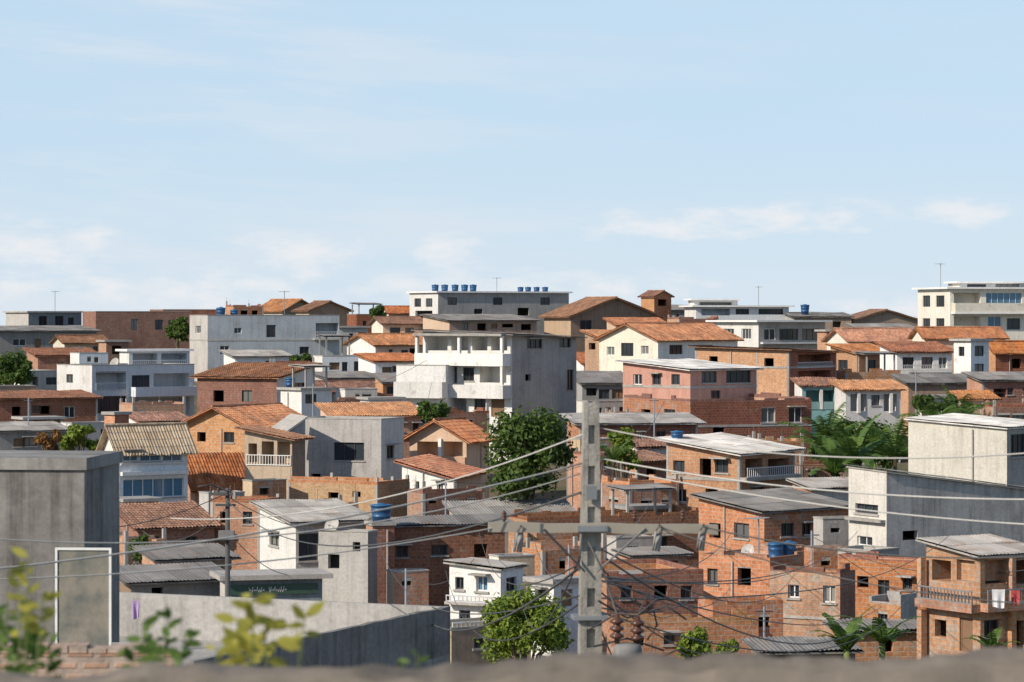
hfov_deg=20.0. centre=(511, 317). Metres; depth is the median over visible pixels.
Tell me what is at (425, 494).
brick house
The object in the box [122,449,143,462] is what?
window
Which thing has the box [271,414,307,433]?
lean to
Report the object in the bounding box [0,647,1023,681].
garden wall
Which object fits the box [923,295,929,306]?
window
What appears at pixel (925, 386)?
dark roof house
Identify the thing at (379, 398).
white house
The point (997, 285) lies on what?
window
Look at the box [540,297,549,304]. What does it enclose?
window
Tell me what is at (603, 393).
window
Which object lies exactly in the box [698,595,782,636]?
brick house
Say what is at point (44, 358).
brick house
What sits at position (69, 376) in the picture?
window
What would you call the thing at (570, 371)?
window
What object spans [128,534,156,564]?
bush
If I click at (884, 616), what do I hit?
window
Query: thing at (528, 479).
cable
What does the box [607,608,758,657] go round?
brick house
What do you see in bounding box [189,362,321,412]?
brick house
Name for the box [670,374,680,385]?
window
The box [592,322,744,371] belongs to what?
cream gabled house
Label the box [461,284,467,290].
water tank
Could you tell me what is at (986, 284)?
cream hut
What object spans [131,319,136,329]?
window
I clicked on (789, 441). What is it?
brick house
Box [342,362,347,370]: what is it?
window
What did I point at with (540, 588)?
window
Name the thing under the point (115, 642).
porch step
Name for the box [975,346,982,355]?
window
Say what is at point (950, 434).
white walled house
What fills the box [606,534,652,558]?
cement hut
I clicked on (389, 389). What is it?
window
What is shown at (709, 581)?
cable
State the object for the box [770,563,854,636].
brick house
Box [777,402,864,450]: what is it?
palm tree
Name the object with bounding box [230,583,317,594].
shop sign
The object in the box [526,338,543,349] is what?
window
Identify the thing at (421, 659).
weed
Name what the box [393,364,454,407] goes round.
white wing
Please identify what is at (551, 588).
cable
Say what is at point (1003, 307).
cream building
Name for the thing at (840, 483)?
grey roof house
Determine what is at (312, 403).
service pole
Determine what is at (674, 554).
roof
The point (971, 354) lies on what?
white house
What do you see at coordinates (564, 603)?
window
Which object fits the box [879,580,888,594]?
window
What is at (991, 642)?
banana plant
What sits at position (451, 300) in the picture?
window
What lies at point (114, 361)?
satellite dish
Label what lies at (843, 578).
cable
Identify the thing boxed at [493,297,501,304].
window
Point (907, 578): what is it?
window
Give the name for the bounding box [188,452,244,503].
tiled house
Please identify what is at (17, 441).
window
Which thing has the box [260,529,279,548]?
window
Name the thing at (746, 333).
window
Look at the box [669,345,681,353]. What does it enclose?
window
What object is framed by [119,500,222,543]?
tiled house
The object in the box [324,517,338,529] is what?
satellite dish
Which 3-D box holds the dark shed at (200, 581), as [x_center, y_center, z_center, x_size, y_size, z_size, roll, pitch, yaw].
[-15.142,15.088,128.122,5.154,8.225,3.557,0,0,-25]
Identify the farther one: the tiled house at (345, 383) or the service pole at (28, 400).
the tiled house at (345, 383)
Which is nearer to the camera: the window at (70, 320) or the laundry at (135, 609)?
the laundry at (135, 609)
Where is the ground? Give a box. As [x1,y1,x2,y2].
[194,381,907,499]
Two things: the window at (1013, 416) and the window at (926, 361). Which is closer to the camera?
the window at (1013, 416)
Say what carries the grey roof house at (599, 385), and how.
on the ground
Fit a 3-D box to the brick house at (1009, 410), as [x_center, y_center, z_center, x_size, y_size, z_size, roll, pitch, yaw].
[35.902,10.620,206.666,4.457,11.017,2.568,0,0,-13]
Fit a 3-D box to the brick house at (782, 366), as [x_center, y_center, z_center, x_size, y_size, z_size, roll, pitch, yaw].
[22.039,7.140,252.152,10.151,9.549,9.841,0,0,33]
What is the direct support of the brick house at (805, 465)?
on the ground
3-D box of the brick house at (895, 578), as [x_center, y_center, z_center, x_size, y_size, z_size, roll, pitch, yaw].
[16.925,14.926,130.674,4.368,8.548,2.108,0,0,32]
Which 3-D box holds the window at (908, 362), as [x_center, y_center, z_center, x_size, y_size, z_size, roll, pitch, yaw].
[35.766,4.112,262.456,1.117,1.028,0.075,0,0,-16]
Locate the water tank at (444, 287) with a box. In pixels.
[441,284,447,290]
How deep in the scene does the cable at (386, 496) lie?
33.95 m
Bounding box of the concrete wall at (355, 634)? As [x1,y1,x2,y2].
[119,592,449,668]
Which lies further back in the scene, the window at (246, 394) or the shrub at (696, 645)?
the window at (246, 394)
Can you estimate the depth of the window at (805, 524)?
153.57 m
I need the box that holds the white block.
[406,291,572,333]
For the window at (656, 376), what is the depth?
227.85 m
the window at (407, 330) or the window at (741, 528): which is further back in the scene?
the window at (407, 330)
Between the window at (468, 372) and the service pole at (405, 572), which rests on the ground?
the service pole at (405, 572)
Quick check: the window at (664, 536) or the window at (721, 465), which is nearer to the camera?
the window at (664, 536)
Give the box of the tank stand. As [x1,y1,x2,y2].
[364,520,395,603]
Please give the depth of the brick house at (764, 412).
218.33 m
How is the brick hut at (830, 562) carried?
on the ground
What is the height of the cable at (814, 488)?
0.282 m
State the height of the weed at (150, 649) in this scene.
1.253 m
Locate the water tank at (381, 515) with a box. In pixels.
[370,503,391,521]
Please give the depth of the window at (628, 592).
130.39 m
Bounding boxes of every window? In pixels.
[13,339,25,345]
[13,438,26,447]
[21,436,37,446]
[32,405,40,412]
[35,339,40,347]
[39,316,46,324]
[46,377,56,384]
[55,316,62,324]
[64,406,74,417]
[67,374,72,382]
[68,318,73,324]
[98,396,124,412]
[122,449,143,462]
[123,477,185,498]
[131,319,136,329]
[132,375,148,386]
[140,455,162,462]
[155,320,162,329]
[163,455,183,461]
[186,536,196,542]
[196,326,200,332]
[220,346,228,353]
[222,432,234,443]
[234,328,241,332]
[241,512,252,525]
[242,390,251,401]
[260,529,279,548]
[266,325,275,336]
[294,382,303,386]
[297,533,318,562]
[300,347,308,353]
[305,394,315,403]
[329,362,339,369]
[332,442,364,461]
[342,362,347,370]
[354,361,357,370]
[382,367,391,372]
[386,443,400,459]
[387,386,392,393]
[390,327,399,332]
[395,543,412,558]
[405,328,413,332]
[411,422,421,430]
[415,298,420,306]
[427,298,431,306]
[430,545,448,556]
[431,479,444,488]
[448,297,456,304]
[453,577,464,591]
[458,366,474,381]
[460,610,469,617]
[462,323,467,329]
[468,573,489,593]
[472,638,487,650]
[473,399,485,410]
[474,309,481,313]
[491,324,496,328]
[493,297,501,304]
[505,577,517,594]
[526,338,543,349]
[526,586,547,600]
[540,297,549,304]
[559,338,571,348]
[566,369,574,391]
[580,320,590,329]
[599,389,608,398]
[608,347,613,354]
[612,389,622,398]
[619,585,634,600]
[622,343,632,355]
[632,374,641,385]
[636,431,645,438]
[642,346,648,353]
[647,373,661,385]
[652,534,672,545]
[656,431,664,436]
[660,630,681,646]
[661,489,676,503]
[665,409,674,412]
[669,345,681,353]
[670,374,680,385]
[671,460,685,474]
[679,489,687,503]
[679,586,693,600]
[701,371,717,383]
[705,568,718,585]
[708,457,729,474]
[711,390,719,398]
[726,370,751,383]
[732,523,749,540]
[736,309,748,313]
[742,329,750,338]
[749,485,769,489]
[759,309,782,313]
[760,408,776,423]
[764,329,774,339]
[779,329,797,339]
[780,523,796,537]
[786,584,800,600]
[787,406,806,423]
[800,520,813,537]
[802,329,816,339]
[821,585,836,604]
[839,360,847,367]
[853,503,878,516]
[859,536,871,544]
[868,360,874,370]
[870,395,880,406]
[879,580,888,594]
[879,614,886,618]
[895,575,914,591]
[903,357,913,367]
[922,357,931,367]
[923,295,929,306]
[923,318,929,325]
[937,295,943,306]
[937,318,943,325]
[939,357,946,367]
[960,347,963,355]
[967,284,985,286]
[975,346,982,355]
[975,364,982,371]
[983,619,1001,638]
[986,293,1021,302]
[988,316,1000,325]
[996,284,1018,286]
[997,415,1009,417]
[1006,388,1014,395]
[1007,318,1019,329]
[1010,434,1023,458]
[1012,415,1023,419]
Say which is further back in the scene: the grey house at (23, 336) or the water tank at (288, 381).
the grey house at (23, 336)
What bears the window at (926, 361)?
in the white house at (918, 357)
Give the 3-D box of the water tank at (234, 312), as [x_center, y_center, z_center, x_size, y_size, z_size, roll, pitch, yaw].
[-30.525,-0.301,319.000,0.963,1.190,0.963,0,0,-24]
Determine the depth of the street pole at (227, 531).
99.92 m
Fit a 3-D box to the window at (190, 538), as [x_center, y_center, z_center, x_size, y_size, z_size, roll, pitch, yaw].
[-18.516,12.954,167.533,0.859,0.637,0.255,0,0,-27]
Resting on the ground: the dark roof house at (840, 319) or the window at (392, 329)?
the dark roof house at (840, 319)
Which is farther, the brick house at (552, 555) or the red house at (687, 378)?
the red house at (687, 378)
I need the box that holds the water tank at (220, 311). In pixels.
[216,307,225,314]
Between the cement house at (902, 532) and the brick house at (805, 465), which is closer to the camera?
the cement house at (902, 532)
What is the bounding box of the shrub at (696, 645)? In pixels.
[675,626,738,658]
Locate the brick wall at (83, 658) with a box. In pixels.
[0,642,174,677]
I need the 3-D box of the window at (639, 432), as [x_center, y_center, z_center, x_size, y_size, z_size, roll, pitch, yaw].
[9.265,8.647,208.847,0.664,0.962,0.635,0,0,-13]
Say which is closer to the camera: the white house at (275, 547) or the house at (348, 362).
the white house at (275, 547)
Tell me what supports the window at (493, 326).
in the stained house at (508, 323)
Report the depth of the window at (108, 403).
256.30 m
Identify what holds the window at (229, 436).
in the brick house at (211, 429)
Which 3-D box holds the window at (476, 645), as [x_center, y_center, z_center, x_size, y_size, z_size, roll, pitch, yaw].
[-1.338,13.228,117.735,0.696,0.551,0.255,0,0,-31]
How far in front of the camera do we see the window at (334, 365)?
292.56 m
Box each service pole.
[24,398,32,426]
[312,387,313,416]
[398,568,412,604]
[440,478,451,514]
[561,545,576,573]
[649,398,658,437]
[756,606,772,636]
[804,531,818,566]
[915,371,916,414]
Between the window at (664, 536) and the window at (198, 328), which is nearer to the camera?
the window at (664, 536)
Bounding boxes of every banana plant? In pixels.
[802,435,863,476]
[810,605,889,658]
[812,413,894,468]
[827,417,907,469]
[832,615,920,658]
[960,627,1020,646]
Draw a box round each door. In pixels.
[492,399,503,416]
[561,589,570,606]
[961,617,972,651]
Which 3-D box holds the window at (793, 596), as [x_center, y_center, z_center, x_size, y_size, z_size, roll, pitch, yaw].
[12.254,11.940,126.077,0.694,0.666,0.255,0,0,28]
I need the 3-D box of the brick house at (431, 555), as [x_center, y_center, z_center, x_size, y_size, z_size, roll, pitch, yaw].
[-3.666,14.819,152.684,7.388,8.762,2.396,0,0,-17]
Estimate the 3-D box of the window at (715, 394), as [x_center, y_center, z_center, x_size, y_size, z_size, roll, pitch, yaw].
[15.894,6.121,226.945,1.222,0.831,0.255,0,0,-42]
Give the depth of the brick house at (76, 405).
248.98 m
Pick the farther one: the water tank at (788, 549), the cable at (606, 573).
the water tank at (788, 549)
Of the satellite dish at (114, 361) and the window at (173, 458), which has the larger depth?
the satellite dish at (114, 361)
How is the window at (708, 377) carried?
in the red house at (687, 378)
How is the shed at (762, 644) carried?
on the ground
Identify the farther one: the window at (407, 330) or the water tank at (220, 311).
the window at (407, 330)
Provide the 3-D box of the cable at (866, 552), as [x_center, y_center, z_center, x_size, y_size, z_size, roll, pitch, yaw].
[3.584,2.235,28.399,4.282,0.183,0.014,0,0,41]
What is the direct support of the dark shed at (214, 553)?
on the ground
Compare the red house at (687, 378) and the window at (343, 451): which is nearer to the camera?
the window at (343, 451)
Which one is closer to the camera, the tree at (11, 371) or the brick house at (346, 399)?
the brick house at (346, 399)
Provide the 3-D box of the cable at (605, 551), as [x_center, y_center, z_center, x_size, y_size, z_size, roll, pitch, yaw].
[6.505,6.709,77.499,0.020,8.729,95.674,0,0,7]
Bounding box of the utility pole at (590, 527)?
[488,401,717,653]
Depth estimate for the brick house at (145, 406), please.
239.31 m
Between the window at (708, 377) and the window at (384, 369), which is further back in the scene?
the window at (384, 369)
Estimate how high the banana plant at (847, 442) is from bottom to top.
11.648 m
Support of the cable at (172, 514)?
attached to the street pole at (227, 531)
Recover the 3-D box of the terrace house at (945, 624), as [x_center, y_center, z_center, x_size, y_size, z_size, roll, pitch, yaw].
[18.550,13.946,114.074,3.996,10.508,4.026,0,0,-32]
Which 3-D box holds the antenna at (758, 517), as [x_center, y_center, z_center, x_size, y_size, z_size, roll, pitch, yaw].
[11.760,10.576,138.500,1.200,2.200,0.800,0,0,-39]
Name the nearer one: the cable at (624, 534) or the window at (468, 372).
the cable at (624, 534)
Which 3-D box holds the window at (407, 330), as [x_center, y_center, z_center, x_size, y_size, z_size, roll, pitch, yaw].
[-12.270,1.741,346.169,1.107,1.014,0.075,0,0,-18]
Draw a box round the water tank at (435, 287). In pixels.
[432,284,438,290]
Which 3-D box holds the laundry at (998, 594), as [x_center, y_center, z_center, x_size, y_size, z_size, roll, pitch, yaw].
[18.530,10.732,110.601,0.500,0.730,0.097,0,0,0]
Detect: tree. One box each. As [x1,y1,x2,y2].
[0,348,36,384]
[164,316,189,348]
[369,305,386,319]
[416,399,451,422]
[472,583,574,663]
[480,402,576,499]
[600,437,635,478]
[605,425,640,477]
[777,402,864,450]
[864,418,907,471]
[895,401,968,419]
[909,394,973,415]
[915,385,993,414]
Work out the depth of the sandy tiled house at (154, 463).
186.53 m
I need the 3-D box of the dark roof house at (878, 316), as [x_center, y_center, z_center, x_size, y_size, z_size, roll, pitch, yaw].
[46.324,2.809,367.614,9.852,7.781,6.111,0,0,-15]
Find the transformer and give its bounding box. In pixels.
[588,542,691,658]
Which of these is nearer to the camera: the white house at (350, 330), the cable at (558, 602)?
the cable at (558, 602)
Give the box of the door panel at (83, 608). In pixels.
[55,547,111,645]
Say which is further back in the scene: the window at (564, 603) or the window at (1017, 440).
the window at (1017, 440)
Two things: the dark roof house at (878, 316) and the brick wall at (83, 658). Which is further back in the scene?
the dark roof house at (878, 316)
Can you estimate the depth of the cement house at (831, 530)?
146.29 m
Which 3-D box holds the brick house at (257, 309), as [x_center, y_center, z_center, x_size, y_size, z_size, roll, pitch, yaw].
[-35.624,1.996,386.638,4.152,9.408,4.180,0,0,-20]
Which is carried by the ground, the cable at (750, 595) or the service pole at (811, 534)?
the service pole at (811, 534)
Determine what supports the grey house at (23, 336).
on the ground
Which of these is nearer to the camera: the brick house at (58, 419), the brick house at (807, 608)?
the brick house at (807, 608)
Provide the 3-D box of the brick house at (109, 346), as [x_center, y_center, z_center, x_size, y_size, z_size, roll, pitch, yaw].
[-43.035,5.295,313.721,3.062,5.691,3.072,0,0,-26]
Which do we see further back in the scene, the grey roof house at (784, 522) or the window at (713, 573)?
the grey roof house at (784, 522)
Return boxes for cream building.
[912,287,1023,339]
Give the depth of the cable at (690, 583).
44.60 m
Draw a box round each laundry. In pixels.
[131,601,139,619]
[992,589,1004,607]
[1011,590,1019,604]
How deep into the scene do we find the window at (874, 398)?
234.85 m
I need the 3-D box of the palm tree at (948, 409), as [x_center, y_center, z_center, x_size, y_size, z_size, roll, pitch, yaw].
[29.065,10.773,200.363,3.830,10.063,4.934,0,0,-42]
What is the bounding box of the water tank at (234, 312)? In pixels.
[230,309,238,314]
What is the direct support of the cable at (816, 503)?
attached to the utility pole at (590, 527)
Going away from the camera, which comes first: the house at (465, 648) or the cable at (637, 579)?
the cable at (637, 579)
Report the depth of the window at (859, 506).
141.61 m
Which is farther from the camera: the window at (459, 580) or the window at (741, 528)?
the window at (741, 528)
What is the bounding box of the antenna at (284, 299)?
[279,291,289,314]
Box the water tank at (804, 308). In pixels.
[800,304,809,313]
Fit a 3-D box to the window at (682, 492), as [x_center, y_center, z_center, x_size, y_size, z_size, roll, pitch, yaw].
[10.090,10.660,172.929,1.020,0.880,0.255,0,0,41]
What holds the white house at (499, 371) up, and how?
on the ground
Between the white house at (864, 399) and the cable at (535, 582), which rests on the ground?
the white house at (864, 399)
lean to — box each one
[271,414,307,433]
[579,329,610,370]
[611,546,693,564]
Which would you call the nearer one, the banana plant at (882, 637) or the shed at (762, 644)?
the banana plant at (882, 637)
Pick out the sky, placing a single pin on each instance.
(823, 155)
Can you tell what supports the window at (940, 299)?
in the cream building
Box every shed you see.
[119,561,223,595]
[132,543,241,569]
[523,574,578,657]
[742,636,864,659]
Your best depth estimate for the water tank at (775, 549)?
138.20 m
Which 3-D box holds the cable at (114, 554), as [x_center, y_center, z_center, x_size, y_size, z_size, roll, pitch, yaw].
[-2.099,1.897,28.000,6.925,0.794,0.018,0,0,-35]
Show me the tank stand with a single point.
(385, 532)
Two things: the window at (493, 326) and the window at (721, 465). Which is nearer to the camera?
the window at (721, 465)
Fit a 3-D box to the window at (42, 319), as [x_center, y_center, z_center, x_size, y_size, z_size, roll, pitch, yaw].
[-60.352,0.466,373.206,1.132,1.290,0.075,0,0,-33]
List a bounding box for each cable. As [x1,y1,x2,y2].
[0,463,581,568]
[0,473,579,543]
[0,528,491,579]
[119,494,223,526]
[142,509,224,540]
[170,434,581,519]
[227,492,580,546]
[230,498,374,530]
[235,539,285,574]
[313,360,425,390]
[375,536,579,614]
[407,559,473,584]
[407,567,579,630]
[445,570,579,640]
[455,456,604,482]
[479,533,579,585]
[517,556,579,628]
[533,536,579,600]
[601,428,1023,458]
[601,458,1023,499]
[601,466,1023,524]
[601,548,794,602]
[601,558,813,583]
[601,573,729,607]
[601,580,881,624]
[601,591,758,654]
[602,487,653,548]
[602,537,946,599]
[602,578,921,651]
[602,585,702,612]
[602,632,653,653]
[603,569,678,617]
[604,531,857,582]
[606,558,853,644]
[614,516,739,580]
[660,526,1023,603]
[703,526,1023,558]
[812,536,1023,572]
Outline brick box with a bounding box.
[101,411,131,423]
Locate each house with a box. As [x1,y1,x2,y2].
[0,325,101,368]
[0,385,35,390]
[0,389,102,421]
[0,421,68,450]
[0,450,122,642]
[3,311,81,325]
[11,416,66,423]
[14,369,56,390]
[22,347,96,369]
[49,334,107,351]
[56,363,196,420]
[60,421,103,450]
[70,352,107,363]
[82,311,189,348]
[95,422,197,502]
[96,340,131,362]
[115,349,193,363]
[119,392,185,414]
[119,496,163,503]
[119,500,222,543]
[119,518,166,564]
[129,411,188,422]
[150,309,216,314]
[181,403,303,452]
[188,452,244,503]
[189,315,340,380]
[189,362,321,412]
[198,490,244,513]
[210,483,280,569]
[219,349,291,364]
[226,297,263,314]
[234,425,315,498]
[249,498,371,568]
[262,298,308,314]
[270,353,314,362]
[276,364,335,416]
[291,300,353,325]
[305,416,403,479]
[313,334,357,371]
[314,401,422,457]
[315,371,374,379]
[315,379,374,399]
[319,528,377,602]
[332,393,375,402]
[336,388,377,399]
[339,326,370,354]
[341,333,422,354]
[347,302,386,332]
[353,352,413,372]
[356,396,405,401]
[368,316,422,332]
[369,513,512,605]
[371,372,395,395]
[384,305,409,315]
[394,454,488,488]
[404,416,493,498]
[407,472,485,516]
[411,329,587,460]
[420,314,539,333]
[438,397,488,430]
[442,498,576,514]
[450,617,519,664]
[508,483,698,567]
[512,532,606,575]
[538,296,664,351]
[559,412,705,501]
[565,557,703,653]
[569,447,610,509]
[576,352,584,370]
[576,370,622,399]
[576,400,622,412]
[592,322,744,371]
[600,450,665,479]
[601,469,678,509]
[602,317,665,329]
[605,401,632,412]
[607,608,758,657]
[610,503,671,511]
[616,358,764,432]
[624,392,811,460]
[631,438,665,453]
[655,432,804,509]
[667,310,718,322]
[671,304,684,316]
[679,305,794,319]
[687,345,843,396]
[688,487,848,567]
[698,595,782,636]
[700,542,803,596]
[706,320,832,349]
[748,423,803,460]
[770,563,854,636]
[783,312,853,328]
[786,476,848,500]
[790,376,837,459]
[795,445,845,477]
[813,515,848,545]
[814,329,831,349]
[821,327,911,349]
[822,618,916,661]
[825,343,879,371]
[828,379,906,463]
[836,351,900,380]
[838,551,925,618]
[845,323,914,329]
[845,464,1023,557]
[850,309,917,326]
[874,341,953,373]
[889,373,966,447]
[904,413,1023,487]
[907,326,1009,373]
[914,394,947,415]
[915,533,1023,657]
[947,389,1001,413]
[949,338,993,373]
[961,371,1023,402]
[980,392,1023,419]
[989,340,1023,371]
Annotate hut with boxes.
[242,478,286,498]
[313,482,358,507]
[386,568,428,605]
[488,553,535,658]
[527,533,572,541]
[571,437,612,450]
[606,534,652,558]
[683,299,742,304]
[804,545,847,568]
[837,545,899,556]
[869,591,917,619]
[944,281,1023,286]
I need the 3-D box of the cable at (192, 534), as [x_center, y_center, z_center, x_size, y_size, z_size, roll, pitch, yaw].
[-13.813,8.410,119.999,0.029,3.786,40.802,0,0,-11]
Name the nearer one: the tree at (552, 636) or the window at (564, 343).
the tree at (552, 636)
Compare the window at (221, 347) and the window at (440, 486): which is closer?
the window at (440, 486)
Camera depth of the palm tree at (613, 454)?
175.91 m
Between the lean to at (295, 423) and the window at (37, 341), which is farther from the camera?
the window at (37, 341)
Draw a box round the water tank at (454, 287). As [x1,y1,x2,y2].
[451,284,458,290]
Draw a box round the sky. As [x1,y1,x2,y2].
[0,0,1023,325]
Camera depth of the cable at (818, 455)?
28.48 m
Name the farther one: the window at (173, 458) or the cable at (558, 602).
the window at (173, 458)
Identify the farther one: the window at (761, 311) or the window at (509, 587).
the window at (761, 311)
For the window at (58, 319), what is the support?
in the slate house at (32, 318)
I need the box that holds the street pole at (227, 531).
[198,484,235,596]
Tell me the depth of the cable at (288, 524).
112.32 m
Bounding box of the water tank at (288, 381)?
[285,377,295,386]
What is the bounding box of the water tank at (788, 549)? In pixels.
[783,541,796,555]
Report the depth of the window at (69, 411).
249.02 m
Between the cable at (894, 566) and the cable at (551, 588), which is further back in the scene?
the cable at (894, 566)
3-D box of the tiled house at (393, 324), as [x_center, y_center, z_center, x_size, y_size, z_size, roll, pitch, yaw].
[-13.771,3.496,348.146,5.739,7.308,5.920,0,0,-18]
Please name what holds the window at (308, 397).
in the white house at (298, 399)
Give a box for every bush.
[33,429,61,450]
[59,421,98,450]
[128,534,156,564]
[289,353,311,361]
[805,413,902,476]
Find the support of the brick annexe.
on the ground
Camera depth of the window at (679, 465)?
173.17 m
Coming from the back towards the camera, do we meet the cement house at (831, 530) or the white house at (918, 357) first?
the white house at (918, 357)
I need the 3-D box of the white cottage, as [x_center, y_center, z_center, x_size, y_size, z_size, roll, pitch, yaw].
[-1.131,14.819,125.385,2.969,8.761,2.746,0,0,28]
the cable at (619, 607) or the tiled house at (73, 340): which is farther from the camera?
the tiled house at (73, 340)
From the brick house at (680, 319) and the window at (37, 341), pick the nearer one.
the brick house at (680, 319)
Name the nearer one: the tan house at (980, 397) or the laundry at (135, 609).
the laundry at (135, 609)
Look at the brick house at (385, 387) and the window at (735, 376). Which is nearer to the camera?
the window at (735, 376)
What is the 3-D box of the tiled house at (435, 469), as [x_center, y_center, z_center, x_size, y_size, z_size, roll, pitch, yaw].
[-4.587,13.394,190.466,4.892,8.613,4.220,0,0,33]
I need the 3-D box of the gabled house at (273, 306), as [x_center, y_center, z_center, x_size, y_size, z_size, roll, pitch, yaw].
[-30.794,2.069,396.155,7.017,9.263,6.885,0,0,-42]
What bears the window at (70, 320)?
in the slate house at (32, 318)
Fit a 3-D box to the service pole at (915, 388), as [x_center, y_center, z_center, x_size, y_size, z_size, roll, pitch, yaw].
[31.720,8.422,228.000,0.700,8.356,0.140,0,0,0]
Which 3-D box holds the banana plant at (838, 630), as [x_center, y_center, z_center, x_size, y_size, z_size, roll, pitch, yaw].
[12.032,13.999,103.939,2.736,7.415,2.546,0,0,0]
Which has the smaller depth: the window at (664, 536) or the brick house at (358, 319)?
the window at (664, 536)
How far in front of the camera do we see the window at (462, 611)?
124.94 m
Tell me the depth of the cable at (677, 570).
53.23 m
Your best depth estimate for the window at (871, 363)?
272.93 m
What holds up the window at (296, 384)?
in the brick house at (244, 383)
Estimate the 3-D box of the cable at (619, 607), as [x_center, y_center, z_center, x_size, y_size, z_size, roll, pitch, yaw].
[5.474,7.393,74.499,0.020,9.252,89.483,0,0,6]
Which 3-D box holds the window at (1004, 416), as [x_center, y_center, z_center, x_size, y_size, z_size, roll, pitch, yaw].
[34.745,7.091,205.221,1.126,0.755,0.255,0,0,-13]
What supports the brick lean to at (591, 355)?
on the ground
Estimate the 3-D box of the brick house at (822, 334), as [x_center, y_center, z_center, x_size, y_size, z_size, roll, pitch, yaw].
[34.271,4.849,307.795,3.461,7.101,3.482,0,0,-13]
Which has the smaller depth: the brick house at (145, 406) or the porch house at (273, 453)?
the porch house at (273, 453)
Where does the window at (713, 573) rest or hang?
in the brick house at (719, 565)
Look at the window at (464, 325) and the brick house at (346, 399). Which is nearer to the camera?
the brick house at (346, 399)
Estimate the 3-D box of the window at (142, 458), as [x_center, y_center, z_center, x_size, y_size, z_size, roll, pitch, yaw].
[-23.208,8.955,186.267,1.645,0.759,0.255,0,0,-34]
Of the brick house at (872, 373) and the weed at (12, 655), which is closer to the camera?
the weed at (12, 655)
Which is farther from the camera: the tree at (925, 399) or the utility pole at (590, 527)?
the tree at (925, 399)
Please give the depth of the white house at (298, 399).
241.03 m
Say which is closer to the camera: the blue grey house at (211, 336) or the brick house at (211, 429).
the brick house at (211, 429)
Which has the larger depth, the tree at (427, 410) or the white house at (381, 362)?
the white house at (381, 362)
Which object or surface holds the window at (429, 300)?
in the white block
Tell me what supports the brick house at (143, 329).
on the ground
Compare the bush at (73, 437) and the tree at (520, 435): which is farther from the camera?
the bush at (73, 437)
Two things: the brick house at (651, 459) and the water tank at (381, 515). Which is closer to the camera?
the water tank at (381, 515)
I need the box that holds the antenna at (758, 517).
[745,516,769,553]
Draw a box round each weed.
[0,604,63,676]
[6,547,61,675]
[116,607,201,667]
[205,645,239,664]
[213,593,324,667]
[397,650,429,668]
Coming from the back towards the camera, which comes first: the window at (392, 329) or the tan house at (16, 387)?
the window at (392, 329)
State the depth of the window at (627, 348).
278.55 m
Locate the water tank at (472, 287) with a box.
[469,284,476,290]
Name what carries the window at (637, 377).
in the red house at (687, 378)
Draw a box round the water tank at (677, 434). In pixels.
[670,430,682,438]
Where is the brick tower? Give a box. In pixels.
[637,290,674,321]
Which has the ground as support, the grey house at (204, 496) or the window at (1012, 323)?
the grey house at (204, 496)
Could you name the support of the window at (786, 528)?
in the grey roof house at (784, 522)
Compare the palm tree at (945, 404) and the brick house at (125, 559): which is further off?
the palm tree at (945, 404)
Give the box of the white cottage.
[443,557,528,654]
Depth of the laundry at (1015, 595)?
110.90 m
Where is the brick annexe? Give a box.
[288,468,409,516]
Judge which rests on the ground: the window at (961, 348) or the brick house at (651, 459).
the brick house at (651, 459)
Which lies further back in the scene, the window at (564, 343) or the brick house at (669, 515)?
the window at (564, 343)
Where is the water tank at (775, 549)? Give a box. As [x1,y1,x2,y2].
[767,542,783,556]
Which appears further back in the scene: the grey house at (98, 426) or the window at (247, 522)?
the grey house at (98, 426)
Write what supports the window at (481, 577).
in the white cottage
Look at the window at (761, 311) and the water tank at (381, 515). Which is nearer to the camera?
the water tank at (381, 515)
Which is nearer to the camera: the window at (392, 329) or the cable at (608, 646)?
the cable at (608, 646)
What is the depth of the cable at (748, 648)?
44.44 m
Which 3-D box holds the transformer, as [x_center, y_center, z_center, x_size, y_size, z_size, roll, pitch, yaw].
[1.357,3.237,29.554,1.256,1.905,0.430,0,0,0]
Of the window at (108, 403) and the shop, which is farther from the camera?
the window at (108, 403)
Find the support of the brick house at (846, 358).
on the ground
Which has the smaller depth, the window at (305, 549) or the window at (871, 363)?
the window at (305, 549)
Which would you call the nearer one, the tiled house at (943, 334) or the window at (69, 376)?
the window at (69, 376)
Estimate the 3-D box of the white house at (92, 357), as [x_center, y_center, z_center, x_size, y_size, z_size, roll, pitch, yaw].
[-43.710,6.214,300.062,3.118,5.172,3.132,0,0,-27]
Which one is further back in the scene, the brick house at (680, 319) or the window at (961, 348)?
the brick house at (680, 319)
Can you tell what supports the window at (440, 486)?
in the tiled house at (435, 469)
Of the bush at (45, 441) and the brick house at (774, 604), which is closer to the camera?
the brick house at (774, 604)
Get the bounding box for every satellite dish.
[110,358,118,364]
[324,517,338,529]
[741,544,753,552]
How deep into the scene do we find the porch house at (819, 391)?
236.43 m
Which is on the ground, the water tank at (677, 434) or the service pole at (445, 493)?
the service pole at (445, 493)
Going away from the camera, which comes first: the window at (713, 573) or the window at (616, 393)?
the window at (713, 573)
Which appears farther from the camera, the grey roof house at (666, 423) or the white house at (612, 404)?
the white house at (612, 404)
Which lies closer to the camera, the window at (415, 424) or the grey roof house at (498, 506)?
the grey roof house at (498, 506)
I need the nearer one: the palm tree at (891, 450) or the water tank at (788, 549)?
the water tank at (788, 549)
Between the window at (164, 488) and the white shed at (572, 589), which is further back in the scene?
the window at (164, 488)
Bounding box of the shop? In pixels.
[209,568,332,600]
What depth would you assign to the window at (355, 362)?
293.28 m

